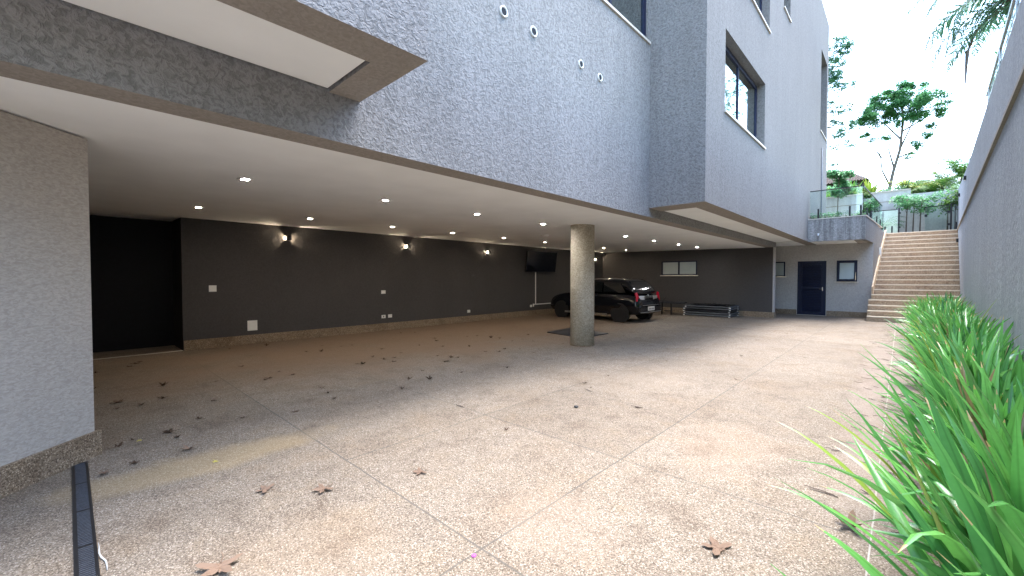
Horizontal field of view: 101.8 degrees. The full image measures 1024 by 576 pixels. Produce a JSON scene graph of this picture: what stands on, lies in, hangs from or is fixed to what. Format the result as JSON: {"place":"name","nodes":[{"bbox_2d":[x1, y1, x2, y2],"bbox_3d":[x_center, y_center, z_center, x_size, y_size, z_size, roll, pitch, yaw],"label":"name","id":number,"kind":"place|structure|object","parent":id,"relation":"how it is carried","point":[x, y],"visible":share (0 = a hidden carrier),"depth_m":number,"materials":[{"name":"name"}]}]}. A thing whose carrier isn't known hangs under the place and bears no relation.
{"place":"outdoors","nodes":[
{"label":"outdoors","id":0,"kind":"place"},
{"bbox_2d":[0,312,940,575],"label":"courtyard floor","id":1,"kind":"structure","parent":0,"point":[682,464],"depth_m":3.42,"materials":[{"name":"concrete"}]},
{"bbox_2d":[71,461,99,575],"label":"floor drain","id":2,"kind":"object","parent":1,"relation":"on","point":[85,552],"visible":1,"depth_m":2.42,"materials":[{"name":"black metal"}]},
{"bbox_2d":[195,552,242,575],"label":"dry leaf","id":3,"kind":"object","parent":1,"relation":"on","point":[223,566],"visible":1,"depth_m":2.06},
{"bbox_2d":[255,483,277,492],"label":"dry leaf","id":4,"kind":"object","parent":1,"relation":"on","point":[264,488],"visible":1,"depth_m":2.85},
{"bbox_2d":[312,484,333,492],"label":"dry leaf","id":5,"kind":"object","parent":1,"relation":"on","point":[320,488],"visible":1,"depth_m":2.84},
{"bbox_2d":[0,0,883,498],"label":"house","id":6,"kind":"structure","parent":1,"relation":"on","point":[696,130],"depth_m":6.07,"materials":[{"name":"paint"}]},
{"bbox_2d":[209,285,216,291],"bbox_3d":[-6.186,0.011,8.599,0.018,0.130,0.130,1,2,43],"label":"wall switch","id":7,"kind":"object","parent":6,"relation":"attached to","point":[212,288],"depth_m":8.59,"materials":[{"name":"white plastic"}]},
{"bbox_2d":[247,320,256,330],"bbox_3d":[-5.702,0.823,9.139,0.013,0.220,0.190,1,2,43],"label":"junction box","id":8,"kind":"object","parent":6,"relation":"attached to","point":[251,325],"visible":1,"depth_m":9.13,"materials":[{"name":"white plastic"}]},
{"bbox_2d":[499,5,507,17],"bbox_3d":[-0.092,-3.157,4.750,0.022,0.124,0.124,1,2,43],"label":"round wall vent","id":9,"kind":"object","parent":6,"relation":"attached to","point":[503,10],"visible":1,"depth_m":4.75,"materials":[{"name":"white plastic"}]},
{"bbox_2d":[530,26,537,36],"bbox_3d":[0.270,-3.166,5.136,0.022,0.124,0.124,1,2,43],"label":"round wall vent","id":10,"kind":"object","parent":6,"relation":"attached to","point":[533,31],"visible":1,"depth_m":5.13,"materials":[{"name":"white plastic"}]},
{"bbox_2d":[525,251,556,271],"bbox_3d":[1.117,-1.015,16.199,1.600,0.798,0.279,-1,2,-40],"label":"television","id":11,"kind":"object","parent":6,"relation":"attached to","point":[538,261],"visible":1,"depth_m":16.09,"materials":[{"name":"black plastic"}]},
{"bbox_2d":[601,0,650,44],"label":"window","id":12,"kind":"structure","parent":6,"relation":"in","point":[633,12],"depth_m":7.13,"materials":[{"name":"blue metal"}]},
{"bbox_2d":[660,261,697,275],"bbox_3d":[6.965,-0.811,17.366,1.560,0.621,0.100,1,2,43],"label":"window","id":13,"kind":"structure","parent":6,"relation":"in","point":[669,268],"depth_m":17.33,"materials":[{"name":"blue glass"}]},
{"bbox_2d":[724,46,765,149],"bbox_3d":[4.791,-3.987,8.761,0.365,1.515,3.060,1,2,43],"label":"window","id":14,"kind":"structure","parent":6,"relation":"in","point":[740,90],"depth_m":8.89,"materials":[{"name":"glass"}]},
{"bbox_2d":[752,0,770,33],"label":"window","id":15,"kind":"structure","parent":6,"relation":"in","point":[757,3],"depth_m":9.67,"materials":[{"name":"blue metal"}]},
{"bbox_2d":[776,262,784,276],"bbox_3d":[10.869,-0.761,16.885,0.380,0.596,0.070,1,2,43],"label":"window","id":16,"kind":"structure","parent":6,"relation":"in","point":[780,266],"depth_m":16.86,"materials":[{"name":"glass"}]},
{"bbox_2d":[797,261,826,315],"bbox_3d":[11.636,0.007,16.165,0.950,2.098,0.120,1,2,43],"label":"door","id":17,"kind":"structure","parent":6,"relation":"in","point":[811,281],"depth_m":16.17,"materials":[{"name":"blue metal"}]},
{"bbox_2d":[810,185,862,218],"bbox_3d":[10.865,-2.856,13.982,1.390,0.970,0.050,1,2,43],"label":"glass balustrade","id":18,"kind":"object","parent":6,"relation":"on","point":[849,206],"visible":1,"depth_m":13.75,"materials":[{"name":"black metal"}]},
{"bbox_2d":[836,260,858,282],"bbox_3d":[12.386,-0.613,15.399,0.690,0.821,0.172,1,2,43],"label":"window","id":19,"kind":"structure","parent":6,"relation":"in","point":[846,269],"depth_m":15.38,"materials":[{"name":"glass"}]},
{"bbox_2d":[863,185,882,225],"bbox_3d":[13.396,-2.891,15.406,5.469,0.970,0.052,-1,2,-44],"label":"glass balustrade","id":20,"kind":"object","parent":6,"relation":"on","point":[872,206],"visible":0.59,"depth_m":14.93,"materials":[{"name":"clear glass"}]},
{"bbox_2d":[547,328,607,335],"bbox_3d":[1.655,1.173,10.947,1.141,0.022,1.582,-1,2,-37],"label":"floor mat","id":21,"kind":"object","parent":1,"relation":"on","point":[565,331],"visible":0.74,"depth_m":10.88,"materials":[{"name":"plastic"}]},
{"bbox_2d":[551,278,660,322],"bbox_3d":[3.242,0.384,15.003,1.960,1.492,3.872,-1,2,-43],"label":"parked car","id":22,"kind":"object","parent":1,"relation":"on","point":[621,300],"visible":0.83,"depth_m":13.80,"materials":[{"name":"black paint"}]},
{"bbox_2d":[660,301,686,314],"bbox_3d":[6.329,0.717,16.423,0.930,0.668,0.600,1,2,43],"label":"table","id":23,"kind":"object","parent":1,"relation":"on","point":[670,302],"visible":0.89,"depth_m":16.32,"materials":[{"name":"metal"}]},
{"bbox_2d":[683,313,737,317],"bbox_3d":[7.618,1.022,15.980,1.680,0.062,1.042,1,2,43],"label":"folded panel","id":24,"kind":"object","parent":1,"relation":"on","point":[712,315],"visible":0.75,"depth_m":15.70,"materials":[{"name":"metal"}]},
{"bbox_2d":[684,311,738,315],"bbox_3d":[7.638,0.941,15.966,1.680,0.062,1.042,1,2,44],"label":"folded panel","id":25,"kind":"object","parent":24,"relation":"on","point":[719,313],"visible":0.73,"depth_m":15.64,"materials":[{"name":"metal"}]},
{"bbox_2d":[683,309,737,312],"bbox_3d":[7.620,0.858,15.998,1.680,0.062,1.042,1,2,44],"label":"folded panel","id":26,"kind":"object","parent":25,"relation":"on","point":[720,311],"visible":0.73,"depth_m":15.56,"materials":[{"name":"metal"}]},
{"bbox_2d":[683,307,738,310],"bbox_3d":[7.637,0.776,15.994,1.680,0.062,1.042,1,2,43],"label":"folded panel","id":27,"kind":"object","parent":26,"relation":"on","point":[726,309],"visible":0.76,"depth_m":15.57,"materials":[{"name":"plastic"}]},
{"bbox_2d":[685,304,737,308],"bbox_3d":[7.642,0.695,15.944,1.620,0.062,1.042,1,2,43],"label":"folded panel","id":28,"kind":"object","parent":27,"relation":"on","point":[713,306],"visible":0.93,"depth_m":15.71,"materials":[{"name":"plastic"}]},
{"bbox_2d":[693,303,735,305],"bbox_3d":[7.661,0.624,15.956,1.450,0.051,0.900,1,2,43],"label":"plastic film","id":29,"kind":"object","parent":28,"relation":"on","point":[712,304],"visible":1,"depth_m":15.88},
{"bbox_2d":[701,536,737,556],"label":"dry leaf","id":30,"kind":"object","parent":1,"relation":"on","point":[718,548],"visible":1,"depth_m":2.23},
{"bbox_2d":[832,506,867,529],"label":"dry leaf","id":31,"kind":"object","parent":1,"relation":"on","point":[852,517],"visible":0.46,"depth_m":2.44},
{"bbox_2d":[866,229,959,322],"bbox_3d":[14.560,-0.646,15.012,2.393,3.460,5.364,1,2,43],"label":"outdoor staircase","id":32,"kind":"structure","parent":1,"relation":"on","point":[913,265],"depth_m":14.96,"materials":[{"name":"stone"}]},
{"bbox_2d":[957,0,1023,361],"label":"boundary wall","id":33,"kind":"structure","parent":1,"relation":"on","point":[990,217],"depth_m":5.33,"materials":[{"name":"paint"}]},
{"bbox_2d":[985,0,1020,106],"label":"top railing wall","id":34,"kind":"structure","parent":33,"relation":"on","point":[1012,12],"depth_m":6.12,"materials":[{"name":"glass"}]},
{"bbox_2d":[822,0,1006,279],"label":"sky","id":35,"kind":"structure","parent":0,"point":[889,49],"materials":[{"name":"white"}]},
{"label":"hillside","id":36,"kind":"structure","parent":0,"visible":0},
{"bbox_2d":[827,35,857,170],"bbox_3d":[26.208,-13.568,35.595,5.503,15.518,4.426,1,2,43],"label":"layered tree","id":37,"kind":"object","parent":36,"relation":"on","point":[833,75],"visible":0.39,"depth_m":34.44,"materials":[{"name":"green plant"}]},
{"bbox_2d":[826,169,869,188],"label":"distant house","id":38,"kind":"structure","parent":36,"relation":"on","point":[858,178],"depth_m":27.00,"materials":[{"name":"ceramic"}]},
{"bbox_2d":[847,180,866,194],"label":"broad leaf plant","id":39,"kind":"object","parent":36,"relation":"on","point":[852,192],"visible":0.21,"depth_m":21.06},
{"bbox_2d":[855,178,883,193],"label":"broad leaf plant","id":40,"kind":"object","parent":36,"relation":"on","point":[870,188],"visible":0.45,"depth_m":20.50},
{"bbox_2d":[853,79,953,189],"bbox_3d":[29.970,-10.569,32.038,5.713,10.690,3.668,1,2,43],"label":"tall tree","id":41,"kind":"object","parent":36,"relation":"on","point":[901,96],"visible":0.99,"depth_m":31.74,"materials":[{"name":"green plant"}]},
{"bbox_2d":[894,177,922,190],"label":"broad leaf plant","id":42,"kind":"object","parent":36,"relation":"on","point":[901,186],"visible":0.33,"depth_m":19.85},
{"bbox_2d":[883,172,953,193],"bbox_3d":[19.252,-4.859,19.952,2.305,1.327,2.566,0,1,-12],"label":"garden palm","id":43,"kind":"object","parent":36,"relation":"on","point":[904,183],"visible":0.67,"depth_m":19.82,"materials":[{"name":"green plant"}]},
{"bbox_2d":[899,176,962,193],"bbox_3d":[19.600,-4.604,19.458,2.532,1.319,2.359,1,2,43],"label":"garden palm","id":44,"kind":"object","parent":36,"relation":"on","point":[930,188],"visible":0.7,"depth_m":19.22,"materials":[{"name":"green plant"}]},
{"bbox_2d":[913,160,966,190],"bbox_3d":[20.698,-5.120,19.850,2.596,1.778,3.130,1,2,43],"label":"garden palm","id":45,"kind":"object","parent":36,"relation":"on","point":[939,175],"visible":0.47,"depth_m":19.63,"materials":[{"name":"green plant"}]},
{"bbox_2d":[923,157,969,186],"bbox_3d":[20.783,-5.252,19.048,2.792,2.079,2.553,0,1,-14],"label":"garden palm","id":46,"kind":"object","parent":36,"relation":"on","point":[959,168],"visible":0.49,"depth_m":19.12,"materials":[{"name":"green plant"}]},
{"bbox_2d":[980,0,1005,60],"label":"garden tree","id":47,"kind":"object","parent":36,"relation":"on","point":[1001,27],"visible":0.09,"depth_m":24.63,"materials":[{"name":"green plant"}]},
{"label":"terrace","id":48,"kind":"structure","parent":0,"visible":0},
{"bbox_2d":[827,168,857,210],"bbox_3d":[15.696,-4.042,19.903,1.444,3.380,1.441,0,1,15],"label":"young tree","id":49,"kind":"object","parent":48,"relation":"on","point":[842,180],"visible":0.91,"depth_m":19.83,"materials":[{"name":"green plant"}]},
{"bbox_2d":[882,208,900,232],"bbox_3d":[16.198,-2.853,17.918,0.800,1.100,0.055,1,2,43],"label":"glass balustrade","id":50,"kind":"object","parent":48,"relation":"on","point":[899,213],"visible":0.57,"depth_m":17.68,"materials":[{"name":"black metal"}]},
{"bbox_2d":[826,188,957,232],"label":"garden wall","id":51,"kind":"structure","parent":48,"relation":"on","point":[933,221],"depth_m":19.34,"materials":[{"name":"glass"}]},
{"bbox_2d":[880,215,904,229],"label":"young palm","id":52,"kind":"object","parent":48,"relation":"on","point":[884,224],"visible":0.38,"depth_m":18.86,"materials":[{"name":"green plant"}]},
{"bbox_2d":[886,189,952,231],"bbox_3d":[17.796,-3.277,18.261,2.017,1.932,1.584,0,1,16],"label":"young tree","id":53,"kind":"object","parent":48,"relation":"on","point":[912,201],"visible":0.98,"depth_m":18.15,"materials":[{"name":"green plant"}]},
{"bbox_2d":[933,186,958,229],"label":"young tree","id":54,"kind":"object","parent":48,"relation":"on","point":[947,203],"visible":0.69,"depth_m":17.55,"materials":[{"name":"green plant"}]},
{"bbox_2d":[950,203,956,229],"bbox_3d":[17.619,-2.831,16.591,0.200,1.120,0.050,1,2,43],"label":"glass balustrade","id":55,"kind":"object","parent":48,"relation":"on","point":[951,217],"visible":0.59,"depth_m":16.62,"materials":[{"name":"black metal"}]},
{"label":"planting bed soil","id":56,"kind":"structure","parent":0,"visible":0},
{"bbox_2d":[770,545,874,575],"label":"strap leaf plant","id":57,"kind":"object","parent":56,"relation":"on","point":[868,570],"visible":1,"depth_m":0.85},
{"bbox_2d":[767,399,941,575],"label":"strap leaf plant","id":58,"kind":"object","parent":56,"relation":"on","point":[891,456],"visible":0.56,"depth_m":1.91,"materials":[{"name":"plant"}]},
{"bbox_2d":[807,375,932,520],"bbox_3d":[2.202,0.958,2.573,0.629,0.818,0.384,1,2,26],"label":"strap leaf plant","id":59,"kind":"object","parent":56,"relation":"on","point":[912,427],"visible":0.46,"depth_m":2.48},
{"bbox_2d":[844,388,926,452],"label":"strap leaf plant","id":60,"kind":"object","parent":56,"relation":"on","point":[909,434],"visible":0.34,"depth_m":3.26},
{"bbox_2d":[866,352,924,397],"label":"strap leaf plant","id":61,"kind":"object","parent":56,"relation":"on","point":[902,378],"visible":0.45,"depth_m":4.81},
{"bbox_2d":[775,364,1023,575],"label":"strap leaf plant","id":62,"kind":"object","parent":56,"relation":"on","point":[1001,491],"visible":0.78,"depth_m":1.29,"materials":[{"name":"plant"}]},
{"bbox_2d":[836,418,973,538],"bbox_3d":[2.040,0.967,1.857,0.890,0.833,1.246,0,1,-12],"label":"strap leaf plant","id":63,"kind":"object","parent":56,"relation":"on","point":[935,472],"visible":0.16,"depth_m":2.04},
{"bbox_2d":[790,399,1023,575],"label":"strap leaf plant","id":64,"kind":"object","parent":56,"relation":"on","point":[950,540],"visible":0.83,"depth_m":1.23,"materials":[{"name":"plant"}]},
{"bbox_2d":[890,300,931,341],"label":"strap leaf plant","id":65,"kind":"object","parent":56,"relation":"on","point":[918,318],"visible":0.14,"depth_m":8.76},
{"bbox_2d":[875,362,949,424],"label":"strap leaf plant","id":66,"kind":"object","parent":56,"relation":"on","point":[922,390],"visible":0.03,"depth_m":3.03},
{"bbox_2d":[823,350,1009,543],"bbox_3d":[1.987,0.845,1.662,1.190,1.088,1.123,-4,2,30],"label":"strap leaf plant","id":67,"kind":"object","parent":56,"relation":"on","point":[1000,464],"visible":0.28,"depth_m":1.81,"materials":[{"name":"plant"}]},
{"bbox_2d":[837,434,1004,575],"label":"strap leaf plant","id":68,"kind":"object","parent":56,"relation":"on","point":[909,498],"visible":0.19,"depth_m":1.80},
{"bbox_2d":[885,301,956,335],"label":"strap leaf plant","id":69,"kind":"object","parent":56,"relation":"on","point":[912,317],"visible":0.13,"depth_m":7.55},
{"bbox_2d":[888,326,966,363],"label":"strap leaf plant","id":70,"kind":"object","parent":56,"relation":"on","point":[939,338],"visible":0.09,"depth_m":5.18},
{"bbox_2d":[892,307,962,356],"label":"strap leaf plant","id":71,"kind":"object","parent":56,"relation":"on","point":[936,328],"visible":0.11,"depth_m":6.13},
{"bbox_2d":[863,368,997,471],"bbox_3d":[2.445,0.931,2.204,1.176,0.887,1.002,0,1,17],"label":"strap leaf plant","id":72,"kind":"object","parent":56,"relation":"on","point":[910,414],"visible":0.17,"depth_m":2.30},
{"bbox_2d":[852,385,1014,575],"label":"strap leaf plant","id":73,"kind":"object","parent":56,"relation":"on","point":[963,470],"visible":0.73,"depth_m":1.35,"materials":[{"name":"plant"}]},
{"bbox_2d":[892,305,977,324],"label":"strap leaf plant","id":74,"kind":"object","parent":56,"relation":"on","point":[926,317],"visible":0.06,"depth_m":8.17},
{"bbox_2d":[891,303,979,365],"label":"strap leaf plant","id":75,"kind":"object","parent":56,"relation":"on","point":[940,320],"visible":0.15,"depth_m":5.66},
{"bbox_2d":[863,398,1011,528],"bbox_3d":[2.214,0.910,1.767,0.945,0.936,0.827,0,1,-13],"label":"strap leaf plant","id":76,"kind":"object","parent":56,"relation":"on","point":[912,524],"visible":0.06,"depth_m":1.97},
{"bbox_2d":[878,316,997,365],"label":"strap leaf plant","id":77,"kind":"object","parent":56,"relation":"on","point":[961,332],"visible":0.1,"depth_m":4.93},
{"bbox_2d":[909,293,966,306],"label":"strap leaf plant","id":78,"kind":"object","parent":56,"relation":"on","point":[957,302],"visible":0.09,"depth_m":9.95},
{"bbox_2d":[909,312,970,344],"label":"strap leaf plant","id":79,"kind":"object","parent":56,"relation":"on","point":[968,328],"visible":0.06,"depth_m":5.25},
{"bbox_2d":[858,318,1022,398],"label":"strap leaf plant","id":80,"kind":"object","parent":56,"relation":"on","point":[927,359],"visible":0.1,"depth_m":3.63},
{"bbox_2d":[878,351,1002,430],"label":"strap leaf plant","id":81,"kind":"object","parent":56,"relation":"on","point":[942,369],"visible":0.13,"depth_m":3.16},
{"bbox_2d":[898,317,982,368],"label":"strap leaf plant","id":82,"kind":"object","parent":56,"relation":"on","point":[933,352],"visible":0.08,"depth_m":4.68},
{"bbox_2d":[903,307,980,341],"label":"strap leaf plant","id":83,"kind":"object","parent":56,"relation":"on","point":[928,321],"visible":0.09,"depth_m":7.06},
{"bbox_2d":[863,352,1023,526],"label":"strap leaf plant","id":84,"kind":"object","parent":56,"relation":"on","point":[1019,405],"visible":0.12,"depth_m":2.13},
{"bbox_2d":[901,303,985,339],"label":"strap leaf plant","id":85,"kind":"object","parent":56,"relation":"on","point":[943,317],"visible":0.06,"depth_m":6.53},
{"bbox_2d":[884,363,1005,458],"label":"strap leaf plant","id":86,"kind":"object","parent":56,"relation":"on","point":[987,394],"visible":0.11,"depth_m":2.45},
{"bbox_2d":[894,314,996,361],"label":"strap leaf plant","id":87,"kind":"object","parent":56,"relation":"on","point":[954,331],"visible":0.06,"depth_m":5.01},
{"bbox_2d":[878,344,1016,439],"bbox_3d":[3.131,0.876,2.827,1.004,1.004,1.207,-8,-8,39],"label":"strap leaf plant","id":88,"kind":"object","parent":56,"relation":"on","point":[1005,387],"visible":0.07,"depth_m":2.77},
{"bbox_2d":[888,414,1006,553],"bbox_3d":[1.991,0.919,1.345,1.266,0.952,1.052,2,-1,37],"label":"strap leaf plant","id":89,"kind":"object","parent":56,"relation":"on","point":[965,540],"visible":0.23,"depth_m":1.31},
{"bbox_2d":[910,351,984,429],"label":"strap leaf plant","id":90,"kind":"object","parent":56,"relation":"on","point":[930,383],"visible":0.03,"depth_m":2.59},
{"bbox_2d":[899,303,995,339],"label":"strap leaf plant","id":91,"kind":"object","parent":56,"relation":"on","point":[968,324],"visible":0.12,"depth_m":5.40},
{"bbox_2d":[877,327,1018,400],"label":"strap leaf plant","id":92,"kind":"object","parent":56,"relation":"on","point":[928,354],"visible":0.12,"depth_m":4.44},
{"bbox_2d":[883,358,1015,449],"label":"strap leaf plant","id":93,"kind":"object","parent":56,"relation":"on","point":[938,386],"visible":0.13,"depth_m":2.70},
{"bbox_2d":[885,317,1013,369],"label":"strap leaf plant","id":94,"kind":"object","parent":56,"relation":"on","point":[992,331],"visible":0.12,"depth_m":4.43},
{"bbox_2d":[912,307,988,337],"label":"strap leaf plant","id":95,"kind":"object","parent":56,"relation":"on","point":[957,322],"visible":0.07,"depth_m":5.41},
{"bbox_2d":[896,324,1004,378],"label":"strap leaf plant","id":96,"kind":"object","parent":56,"relation":"on","point":[942,337],"visible":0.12,"depth_m":4.58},
{"bbox_2d":[885,330,1016,414],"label":"strap leaf plant","id":97,"kind":"object","parent":56,"relation":"on","point":[979,361],"visible":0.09,"depth_m":3.46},
{"bbox_2d":[905,312,996,341],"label":"strap leaf plant","id":98,"kind":"object","parent":56,"relation":"on","point":[965,331],"visible":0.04,"depth_m":5.27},
{"bbox_2d":[926,296,977,318],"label":"strap leaf plant","id":99,"kind":"object","parent":56,"relation":"on","point":[951,308],"visible":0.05,"depth_m":7.85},
{"bbox_2d":[901,336,1005,393],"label":"strap leaf plant","id":100,"kind":"object","parent":56,"relation":"on","point":[934,354],"visible":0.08,"depth_m":4.11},
{"bbox_2d":[923,307,985,326],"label":"strap leaf plant","id":101,"kind":"object","parent":56,"relation":"on","point":[932,321],"visible":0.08,"depth_m":6.67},
{"bbox_2d":[891,325,1019,395],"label":"strap leaf plant","id":102,"kind":"object","parent":56,"relation":"on","point":[1000,350],"visible":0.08,"depth_m":3.47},
{"bbox_2d":[888,341,1023,445],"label":"strap leaf plant","id":103,"kind":"object","parent":56,"relation":"on","point":[996,400],"visible":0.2,"depth_m":2.50,"materials":[{"name":"plant"}]},
{"bbox_2d":[889,376,1023,560],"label":"strap leaf plant","id":104,"kind":"object","parent":56,"relation":"on","point":[987,431],"visible":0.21,"depth_m":1.65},
{"bbox_2d":[898,327,1015,438],"bbox_3d":[3.434,0.817,3.005,1.155,1.088,1.103,-1,2,-38],"label":"strap leaf plant","id":105,"kind":"object","parent":56,"relation":"on","point":[988,358],"visible":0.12,"depth_m":3.19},
{"bbox_2d":[893,328,1023,403],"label":"strap leaf plant","id":106,"kind":"object","parent":56,"relation":"on","point":[968,358],"visible":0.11,"depth_m":3.90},
{"bbox_2d":[912,328,1006,363],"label":"strap leaf plant","id":107,"kind":"object","parent":56,"relation":"on","point":[973,341],"visible":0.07,"depth_m":4.24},
{"bbox_2d":[898,382,1023,575],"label":"strap leaf plant","id":108,"kind":"object","parent":56,"relation":"on","point":[991,565],"visible":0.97,"depth_m":1.22,"materials":[{"name":"plant"}]},
{"bbox_2d":[909,325,1013,353],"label":"strap leaf plant","id":109,"kind":"object","parent":56,"relation":"on","point":[1005,341],"visible":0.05,"depth_m":4.25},
{"bbox_2d":[920,340,1008,386],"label":"strap leaf plant","id":110,"kind":"object","parent":56,"relation":"on","point":[1001,362],"visible":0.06,"depth_m":3.50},
{"bbox_2d":[907,316,1022,388],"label":"strap leaf plant","id":111,"kind":"object","parent":56,"relation":"on","point":[1000,339],"visible":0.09,"depth_m":3.94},
{"bbox_2d":[924,335,1023,383],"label":"strap leaf plant","id":112,"kind":"object","parent":56,"relation":"on","point":[1014,369],"visible":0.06,"depth_m":3.44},
{"bbox_2d":[943,346,1015,397],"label":"strap leaf plant","id":113,"kind":"object","parent":56,"relation":"on","point":[1001,382],"visible":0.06,"depth_m":2.96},
{"bbox_2d":[955,504,1023,575],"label":"strap leaf plant","id":114,"kind":"object","parent":56,"relation":"on","point":[1001,561],"visible":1,"depth_m":0.86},
{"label":"neighbour ground","id":115,"kind":"structure","parent":0,"visible":0},
{"bbox_2d":[905,0,1011,83],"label":"tall palm","id":116,"kind":"object","parent":115,"relation":"on","point":[990,12],"visible":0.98,"depth_m":13.49,"materials":[{"name":"leaf"},{"name":"bark"}]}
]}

